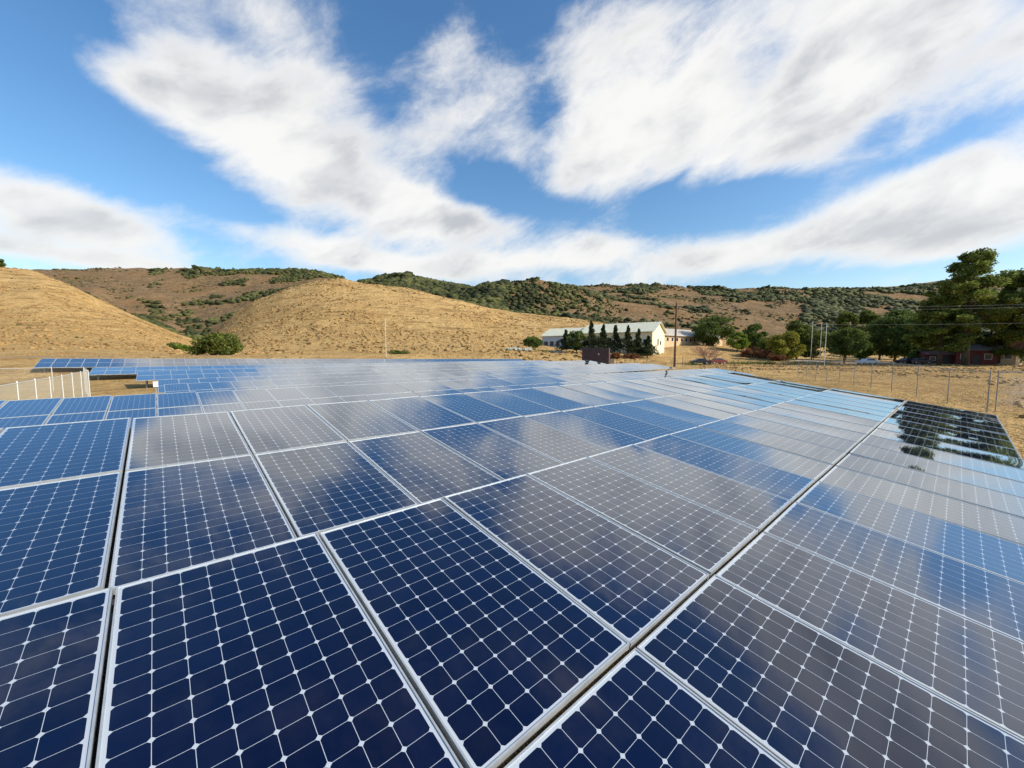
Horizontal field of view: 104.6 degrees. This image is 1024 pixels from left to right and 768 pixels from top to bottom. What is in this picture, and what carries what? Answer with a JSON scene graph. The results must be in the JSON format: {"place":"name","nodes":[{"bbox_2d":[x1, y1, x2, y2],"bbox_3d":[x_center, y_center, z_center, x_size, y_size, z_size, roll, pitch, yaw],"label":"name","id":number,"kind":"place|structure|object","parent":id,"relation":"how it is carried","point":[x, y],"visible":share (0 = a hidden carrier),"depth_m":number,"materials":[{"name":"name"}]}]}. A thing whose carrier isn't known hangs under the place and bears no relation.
{"place":"outdoors","nodes":[
{"label":"outdoors","id":0,"kind":"place"},
{"bbox_2d":[0,267,1023,767],"bbox_3d":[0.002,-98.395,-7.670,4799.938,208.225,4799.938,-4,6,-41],"label":"ground","id":1,"kind":"structure","parent":0,"point":[418,319],"depth_m":166.90,"materials":[{"name":"beige plant"}]},
{"bbox_2d":[0,259,5,266],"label":"broadleaf tree","id":2,"kind":"object","parent":1,"relation":"on","point":[2,264],"visible":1,"depth_m":243.53,"materials":[{"name":"green plant"}]},
{"bbox_2d":[0,367,88,394],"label":"chain link fence","id":3,"kind":"object","parent":1,"relation":"on","point":[84,369],"visible":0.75,"depth_m":29.41,"materials":[{"name":"grey metal"}]},
{"bbox_2d":[0,370,90,417],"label":"chain link fence","id":4,"kind":"object","parent":1,"relation":"on","point":[75,394],"visible":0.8,"depth_m":17.50,"materials":[{"name":"grey metal"}]},
{"bbox_2d":[0,587,112,767],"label":"solar panel rack","id":5,"kind":"object","parent":1,"relation":"on","point":[52,658],"visible":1,"depth_m":1.76,"materials":[{"name":"glass"}]},
{"bbox_2d":[0,417,130,616],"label":"solar panel rack","id":6,"kind":"object","parent":1,"relation":"on","point":[60,484],"visible":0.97,"depth_m":3.30,"materials":[{"name":"glass"}]},
{"bbox_2d":[153,381,157,403],"bbox_3d":[-19.637,0.564,21.852,0.240,1.403,0.170,-4,6,-41],"label":"switch box","id":7,"kind":"object","parent":1,"relation":"on","point":[155,384],"visible":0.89,"depth_m":21.81,"materials":[{"name":"metal"}]},
{"bbox_2d":[34,358,285,371],"bbox_3d":[-41.765,-2.468,49.784,23.195,1.659,4.031,-4,6,-41],"label":"solar panel rack","id":8,"kind":"object","parent":1,"relation":"on","point":[48,363],"visible":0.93,"depth_m":47.44,"materials":[{"name":"blue glass"}]},
{"bbox_2d":[166,342,181,347],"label":"bush","id":9,"kind":"object","parent":1,"relation":"on","point":[171,344],"visible":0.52,"depth_m":147.66,"materials":[{"name":"green plant"}]},
{"bbox_2d":[173,344,191,350],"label":"bush","id":10,"kind":"object","parent":1,"relation":"on","point":[184,347],"visible":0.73,"depth_m":138.16,"materials":[{"name":"green plant"}]},
{"bbox_2d":[89,364,323,379],"bbox_3d":[-34.181,-1.479,47.188,22.083,1.415,4.080,-4,6,-41],"label":"solar panel rack","id":11,"kind":"object","parent":1,"relation":"on","point":[98,371],"visible":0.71,"depth_m":44.79,"materials":[{"name":"blue glass"}]},
{"bbox_2d":[0,383,420,428],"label":"solar panel rack","id":12,"kind":"object","parent":1,"relation":"on","point":[19,413],"visible":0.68,"depth_m":13.17,"materials":[{"name":"blue glass"}]},
{"bbox_2d":[186,332,243,354],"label":"bush","id":13,"kind":"object","parent":1,"relation":"on","point":[217,343],"visible":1,"depth_m":71.56,"materials":[{"name":"green plant"}]},
{"bbox_2d":[136,366,385,387],"bbox_3d":[-23.822,-0.813,40.369,20.978,1.613,4.080,-4,6,-41],"label":"solar panel rack","id":14,"kind":"object","parent":1,"relation":"on","point":[146,376],"visible":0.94,"depth_m":38.48,"materials":[{"name":"blue glass"}]},
{"bbox_2d":[158,371,421,392],"bbox_3d":[-15.922,-0.062,32.708,19.874,1.370,4.079,-4,6,-41],"label":"solar panel rack","id":15,"kind":"object","parent":1,"relation":"on","point":[161,383],"visible":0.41,"depth_m":31.27,"materials":[{"name":"blue glass"}]},
{"bbox_2d":[164,373,453,392],"bbox_3d":[-12.791,0.249,28.814,18.770,1.374,4.079,-4,6,-41],"label":"solar panel rack","id":16,"kind":"object","parent":1,"relation":"on","point":[278,383],"visible":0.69,"depth_m":27.77,"materials":[{"name":"blue glass"}]},
{"bbox_2d":[282,359,426,363],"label":"solar panel rack","id":17,"kind":"object","parent":1,"relation":"on","point":[315,361],"visible":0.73,"depth_m":63.62,"materials":[{"name":"blue glass"}]},
{"bbox_2d":[320,362,457,366],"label":"solar panel rack","id":18,"kind":"object","parent":1,"relation":"on","point":[363,364],"visible":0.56,"depth_m":60.99,"materials":[{"name":"blue glass"}]},
{"bbox_2d":[389,350,409,353],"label":"bush","id":19,"kind":"object","parent":1,"relation":"on","point":[399,352],"visible":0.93,"depth_m":86.57,"materials":[{"name":"green plant"}]},
{"bbox_2d":[374,362,517,371],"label":"solar panel rack","id":20,"kind":"object","parent":1,"relation":"on","point":[391,368],"visible":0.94,"depth_m":53.00,"materials":[{"name":"blue glass"}]},
{"bbox_2d":[53,267,864,332],"bbox_3d":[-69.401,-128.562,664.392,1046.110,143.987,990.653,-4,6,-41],"label":"brush","id":21,"kind":"object","parent":1,"relation":"on","point":[614,320],"visible":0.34,"depth_m":392.26,"materials":[{"name":"green plant"}]},
{"bbox_2d":[104,372,828,613],"bbox_3d":[4.282,0.845,11.310,22.234,1.649,4.087,-4,6,-41],"label":"solar panel rack","id":22,"kind":"object","parent":1,"relation":"on","point":[197,489],"visible":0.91,"depth_m":5.12,"materials":[{"name":"glass"}]},
{"bbox_2d":[423,359,524,361],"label":"solar panel rack","id":23,"kind":"object","parent":1,"relation":"on","point":[447,360],"visible":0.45,"depth_m":79.62,"materials":[{"name":"blue glass"}]},
{"bbox_2d":[419,366,555,372],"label":"solar panel rack","id":24,"kind":"object","parent":1,"relation":"on","point":[458,370],"visible":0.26,"depth_m":45.23,"materials":[{"name":"blue glass"}]},
{"bbox_2d":[455,360,543,362],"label":"solar panel rack","id":25,"kind":"object","parent":1,"relation":"on","point":[498,361],"visible":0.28,"depth_m":75.81,"materials":[{"name":"blue glass"}]},
{"bbox_2d":[0,267,1023,417],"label":"tussocks","id":26,"kind":"object","parent":1,"relation":"on","point":[109,345],"visible":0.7,"depth_m":134.31,"materials":[{"name":"beige plant"}]},
{"bbox_2d":[6,265,1023,349],"bbox_3d":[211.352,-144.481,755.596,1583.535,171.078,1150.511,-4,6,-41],"label":"hillside scrub","id":27,"kind":"object","parent":1,"relation":"on","point":[495,293],"visible":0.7,"depth_m":452.34,"materials":[{"name":"green plant"}]},
{"bbox_2d":[437,367,594,379],"bbox_3d":[1.301,-0.777,41.284,18.770,1.427,4.079,-4,6,-41],"label":"solar panel rack","id":28,"kind":"object","parent":1,"relation":"on","point":[489,374],"visible":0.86,"depth_m":40.33,"materials":[{"name":"blue glass"}]},
{"bbox_2d":[506,347,531,350],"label":"rubble","id":29,"kind":"object","parent":1,"relation":"on","point":[519,349],"visible":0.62,"depth_m":111.90,"materials":[{"name":"white stone"}]},
{"bbox_2d":[395,373,646,395],"bbox_3d":[2.851,0.363,25.047,19.877,1.646,4.079,-4,6,-41],"label":"solar panel rack","id":30,"kind":"object","parent":1,"relation":"on","point":[427,388],"visible":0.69,"depth_m":22.83,"materials":[{"name":"blue glass"}]},
{"bbox_2d":[523,335,542,347],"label":"broadleaf tree","id":31,"kind":"object","parent":1,"relation":"on","point":[536,342],"visible":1,"depth_m":116.56,"materials":[{"name":"green plant"}]},
{"bbox_2d":[503,360,604,366],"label":"solar panel rack","id":32,"kind":"object","parent":1,"relation":"on","point":[549,363],"visible":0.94,"depth_m":67.33,"materials":[{"name":"blue glass"}]},
{"bbox_2d":[91,388,1023,767],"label":"solar panel rack","id":33,"kind":"object","parent":1,"relation":"on","point":[861,604],"visible":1,"depth_m":2.41,"materials":[{"name":"glass"}]},
{"bbox_2d":[554,329,571,351],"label":"cypress tree","id":34,"kind":"object","parent":1,"relation":"on","point":[564,341],"visible":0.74,"depth_m":115.75,"materials":[{"name":"green plant"}]},
{"bbox_2d":[566,330,587,352],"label":"broadleaf tree","id":35,"kind":"object","parent":1,"relation":"on","point":[574,342],"visible":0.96,"depth_m":111.26,"materials":[{"name":"green plant"}]},
{"bbox_2d":[578,320,599,350],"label":"cypress tree","id":36,"kind":"object","parent":1,"relation":"on","point":[591,340],"visible":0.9,"depth_m":110.72,"materials":[{"name":"green plant"}]},
{"bbox_2d":[582,348,609,362],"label":"container","id":37,"kind":"object","parent":1,"relation":"on","point":[601,355],"visible":0.98,"depth_m":90.64,"materials":[{"name":"red metal"}]},
{"bbox_2d":[552,363,639,367],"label":"solar panel rack","id":38,"kind":"object","parent":1,"relation":"on","point":[594,365],"visible":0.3,"depth_m":59.60,"materials":[{"name":"blue glass"}]},
{"bbox_2d":[589,324,614,350],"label":"cypress tree","id":39,"kind":"object","parent":1,"relation":"on","point":[603,338],"visible":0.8,"depth_m":109.76,"materials":[{"name":"green plant"}]},
{"bbox_2d":[540,322,666,354],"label":"long building","id":40,"kind":"structure","parent":1,"relation":"on","point":[656,332],"depth_m":123.31,"materials":[{"name":"paint"}]},
{"bbox_2d":[604,325,624,352],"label":"cypress tree","id":41,"kind":"object","parent":1,"relation":"on","point":[615,336],"visible":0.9,"depth_m":108.77,"materials":[{"name":"green plant"}]},
{"bbox_2d":[610,352,620,358],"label":"bush","id":42,"kind":"object","parent":1,"relation":"on","point":[615,355],"visible":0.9,"depth_m":99.05,"materials":[{"name":"brown plant"}]},
{"bbox_2d":[570,364,674,373],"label":"solar panel rack","id":43,"kind":"object","parent":1,"relation":"on","point":[617,368],"visible":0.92,"depth_m":52.80,"materials":[{"name":"blue glass"}]},
{"bbox_2d":[618,325,639,354],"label":"cypress tree","id":44,"kind":"object","parent":1,"relation":"on","point":[627,337],"visible":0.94,"depth_m":106.83,"materials":[{"name":"green plant"}]},
{"bbox_2d":[623,353,639,358],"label":"bush","id":45,"kind":"object","parent":1,"relation":"on","point":[630,356],"visible":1,"depth_m":101.95,"materials":[{"name":"brown plant"}]},
{"bbox_2d":[623,328,652,354],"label":"cypress tree","id":46,"kind":"object","parent":1,"relation":"on","point":[638,339],"visible":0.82,"depth_m":106.02,"materials":[{"name":"green plant"}]},
{"bbox_2d":[634,335,658,357],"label":"cypress tree","id":47,"kind":"object","parent":1,"relation":"on","point":[647,348],"visible":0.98,"depth_m":104.89,"materials":[{"name":"green plant"}]},
{"bbox_2d":[499,347,830,364],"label":"weeds","id":48,"kind":"object","parent":1,"relation":"on","point":[741,362],"visible":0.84,"depth_m":95.19,"materials":[{"name":"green plant"}]},
{"bbox_2d":[671,303,681,366],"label":"utility pole","id":49,"kind":"object","parent":1,"relation":"on","point":[675,339],"visible":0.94,"depth_m":79.33,"materials":[{"name":"brown wood"}]},
{"bbox_2d":[683,321,1001,324],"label":"power line","id":50,"kind":"object","parent":49,"relation":"attached to","point":[851,324],"visible":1,"depth_m":72.83,"materials":[{"name":"grey metal"}]},
{"bbox_2d":[682,304,1018,306],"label":"power line","id":51,"kind":"object","parent":49,"relation":"attached to","point":[921,306],"visible":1,"depth_m":70.16,"materials":[{"name":"grey metal"}]},
{"bbox_2d":[700,307,1017,309],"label":"power line","id":52,"kind":"object","parent":49,"relation":"attached to","point":[909,309],"visible":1,"depth_m":70.56,"materials":[{"name":"grey metal"}]},
{"bbox_2d":[623,368,753,378],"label":"solar panel rack","id":53,"kind":"object","parent":1,"relation":"on","point":[662,374],"visible":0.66,"depth_m":37.25,"materials":[{"name":"blue glass"}]},
{"bbox_2d":[664,328,722,347],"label":"building","id":54,"kind":"structure","parent":1,"relation":"on","point":[684,337],"depth_m":147.69,"materials":[{"name":"white paint"}]},
{"bbox_2d":[689,358,709,364],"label":"parked car","id":55,"kind":"object","parent":1,"relation":"on","point":[703,360],"visible":0.79,"depth_m":91.05,"materials":[{"name":"grey paint"}]},
{"bbox_2d":[689,344,727,364],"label":"bare tree","id":56,"kind":"object","parent":1,"relation":"on","point":[703,353],"visible":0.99,"depth_m":92.82,"materials":[{"name":"brown plant"}]},
{"bbox_2d":[691,315,736,346],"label":"broadleaf tree","id":57,"kind":"object","parent":1,"relation":"on","point":[712,328],"visible":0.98,"depth_m":146.09,"materials":[{"name":"green plant"}]},
{"bbox_2d":[708,358,727,363],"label":"parked car","id":58,"kind":"object","parent":1,"relation":"on","point":[717,360],"visible":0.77,"depth_m":92.07,"materials":[{"name":"red paint"}]},
{"bbox_2d":[726,331,750,351],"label":"broadleaf tree","id":59,"kind":"object","parent":1,"relation":"on","point":[742,343],"visible":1,"depth_m":133.16,"materials":[{"name":"green plant"}]},
{"bbox_2d":[740,345,763,356],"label":"bush","id":60,"kind":"object","parent":1,"relation":"on","point":[748,351],"visible":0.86,"depth_m":120.80,"materials":[{"name":"brown plant"}]},
{"bbox_2d":[742,322,767,349],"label":"broadleaf tree","id":61,"kind":"object","parent":1,"relation":"on","point":[754,336],"visible":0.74,"depth_m":135.15,"materials":[{"name":"green plant"}]},
{"bbox_2d":[753,350,773,358],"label":"bush","id":62,"kind":"object","parent":1,"relation":"on","point":[760,354],"visible":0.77,"depth_m":116.87,"materials":[{"name":"brown plant"}]},
{"bbox_2d":[756,336,776,354],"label":"broadleaf tree","id":63,"kind":"object","parent":1,"relation":"on","point":[762,344],"visible":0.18,"depth_m":123.64,"materials":[{"name":"green plant"}]},
{"bbox_2d":[767,353,786,360],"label":"bush","id":64,"kind":"object","parent":1,"relation":"on","point":[771,357],"visible":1,"depth_m":108.57,"materials":[{"name":"brown plant"}]},
{"bbox_2d":[764,331,806,360],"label":"broadleaf tree","id":65,"kind":"object","parent":1,"relation":"on","point":[780,344],"visible":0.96,"depth_m":110.53,"materials":[{"name":"green plant"}]},
{"bbox_2d":[782,319,818,358],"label":"broadleaf tree","id":66,"kind":"object","parent":1,"relation":"on","point":[799,326],"visible":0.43,"depth_m":116.79,"materials":[{"name":"green plant"}]},
{"bbox_2d":[796,328,828,359],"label":"broadleaf tree","id":67,"kind":"object","parent":1,"relation":"on","point":[814,352],"visible":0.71,"depth_m":113.95,"materials":[{"name":"green plant"}]},
{"bbox_2d":[824,324,826,365],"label":"pale pole","id":68,"kind":"object","parent":1,"relation":"on","point":[825,344],"visible":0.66,"depth_m":83.57,"materials":[{"name":"grey metal"}]},
{"bbox_2d":[830,311,858,359],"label":"tall tree","id":69,"kind":"object","parent":1,"relation":"on","point":[844,317],"visible":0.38,"depth_m":132.37,"materials":[{"name":"green plant"}]},
{"bbox_2d":[821,327,872,362],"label":"spreading tree","id":70,"kind":"object","parent":1,"relation":"on","point":[845,341],"visible":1,"depth_m":97.98,"materials":[{"name":"green plant"}]},
{"bbox_2d":[853,334,877,359],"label":"broadleaf tree","id":71,"kind":"object","parent":1,"relation":"on","point":[866,353],"visible":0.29,"depth_m":110.45,"materials":[{"name":"green plant"}]},
{"bbox_2d":[851,309,880,358],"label":"tall tree","id":72,"kind":"object","parent":1,"relation":"on","point":[867,316],"visible":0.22,"depth_m":137.59,"materials":[{"name":"green plant"}]},
{"bbox_2d":[855,358,879,364],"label":"parked car","id":73,"kind":"object","parent":1,"relation":"on","point":[863,361],"visible":0.78,"depth_m":92.03,"materials":[{"name":"white paint"}]},
{"bbox_2d":[862,320,897,359],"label":"broadleaf tree","id":74,"kind":"object","parent":1,"relation":"on","point":[879,357],"visible":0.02,"depth_m":149.32,"materials":[{"name":"green plant"}]},
{"bbox_2d":[862,308,916,361],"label":"broadleaf tree","id":75,"kind":"object","parent":1,"relation":"on","point":[892,318],"visible":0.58,"depth_m":110.92,"materials":[{"name":"green plant"}]},
{"bbox_2d":[797,361,990,411],"bbox_3d":[26.543,-0.628,30.698,0.053,2.348,27.159,2,5,21],"label":"chain link fence","id":76,"kind":"object","parent":1,"relation":"on","point":[917,379],"visible":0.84,"depth_m":23.09,"materials":[{"name":"grey metal"}]},
{"bbox_2d":[784,367,1023,409],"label":"dry grass","id":77,"kind":"structure","parent":1,"relation":"on","point":[926,378],"depth_m":33.82,"materials":[{"name":"plant"}]},
{"bbox_2d":[894,358,913,363],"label":"parked car","id":78,"kind":"object","parent":1,"relation":"on","point":[905,360],"visible":0.8,"depth_m":95.07,"materials":[{"name":"grey paint"}]},
{"bbox_2d":[882,315,933,356],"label":"broadleaf tree","id":79,"kind":"object","parent":1,"relation":"on","point":[900,345],"visible":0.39,"depth_m":102.79,"materials":[{"name":"green plant"}]},
{"bbox_2d":[906,349,931,357],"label":"bush","id":80,"kind":"object","parent":1,"relation":"on","point":[913,353],"visible":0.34,"depth_m":99.74,"materials":[{"name":"green plant"}]},
{"bbox_2d":[908,358,932,363],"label":"parked car","id":81,"kind":"object","parent":1,"relation":"on","point":[921,360],"visible":0.98,"depth_m":94.09,"materials":[{"name":"grey paint"}]},
{"bbox_2d":[917,351,955,363],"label":"maroon shed","id":82,"kind":"structure","parent":1,"relation":"on","point":[946,357],"depth_m":95.93,"materials":[{"name":"red wood"}]},
{"bbox_2d":[943,356,949,362],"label":"door","id":83,"kind":"structure","parent":82,"relation":"in","point":[946,358],"depth_m":95.08,"materials":[{"name":"wood"}]},
{"bbox_2d":[927,320,952,350],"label":"broadleaf tree","id":84,"kind":"object","parent":1,"relation":"on","point":[935,348],"visible":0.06,"depth_m":122.06,"materials":[{"name":"green plant"}]},
{"bbox_2d":[900,292,981,364],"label":"pine tree","id":85,"kind":"object","parent":1,"relation":"on","point":[935,331],"visible":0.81,"depth_m":86.03,"materials":[{"name":"green plant"}]},
{"bbox_2d":[923,247,1023,365],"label":"pine tree","id":86,"kind":"object","parent":1,"relation":"on","point":[969,269],"visible":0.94,"depth_m":80.47,"materials":[{"name":"green plant"}]},
{"bbox_2d":[955,341,1002,364],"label":"red house","id":87,"kind":"structure","parent":1,"relation":"on","point":[980,354],"depth_m":89.90,"materials":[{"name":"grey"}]},
{"bbox_2d":[973,355,979,363],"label":"door","id":88,"kind":"structure","parent":87,"relation":"in","point":[976,358],"depth_m":90.37,"materials":[{"name":"wood"}]},
{"bbox_2d":[984,354,992,358],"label":"window","id":89,"kind":"structure","parent":87,"relation":"in","point":[987,356],"depth_m":88.99,"materials":[{"name":"grey glass"}]},
{"bbox_2d":[956,303,1022,346],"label":"pine tree","id":90,"kind":"object","parent":1,"relation":"on","point":[988,339],"visible":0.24,"depth_m":88.85,"materials":[{"name":"green plant"}]},
{"bbox_2d":[984,268,1023,342],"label":"pine tree","id":91,"kind":"object","parent":1,"relation":"on","point":[1007,291],"visible":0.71,"depth_m":81.90,"materials":[{"name":"green plant"}]},
{"bbox_2d":[990,346,1023,362],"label":"bush","id":92,"kind":"object","parent":1,"relation":"on","point":[998,351],"visible":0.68,"depth_m":86.21,"materials":[{"name":"green plant"}]},
{"bbox_2d":[994,371,1023,411],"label":"chain link fence","id":93,"kind":"object","parent":1,"relation":"on","point":[998,379],"visible":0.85,"depth_m":18.01,"materials":[{"name":"grey metal"}]},
{"bbox_2d":[997,342,1023,364],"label":"house","id":94,"kind":"structure","parent":1,"relation":"on","point":[1010,359],"depth_m":86.98,"materials":[{"name":"white paint"}]},
{"bbox_2d":[1004,354,1012,358],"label":"window","id":95,"kind":"structure","parent":94,"relation":"in","point":[1008,356],"depth_m":87.05,"materials":[{"name":"grey glass"}]},
{"bbox_2d":[0,0,1023,288],"label":"sky","id":96,"kind":"structure","parent":0,"point":[733,144],"materials":[{"name":"blue"}]},
{"bbox_2d":[789,359,951,363],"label":"road","id":97,"kind":"structure","parent":0,"point":[854,362],"depth_m":101.96,"materials":[{"name":"grey asphalt"}]}
]}

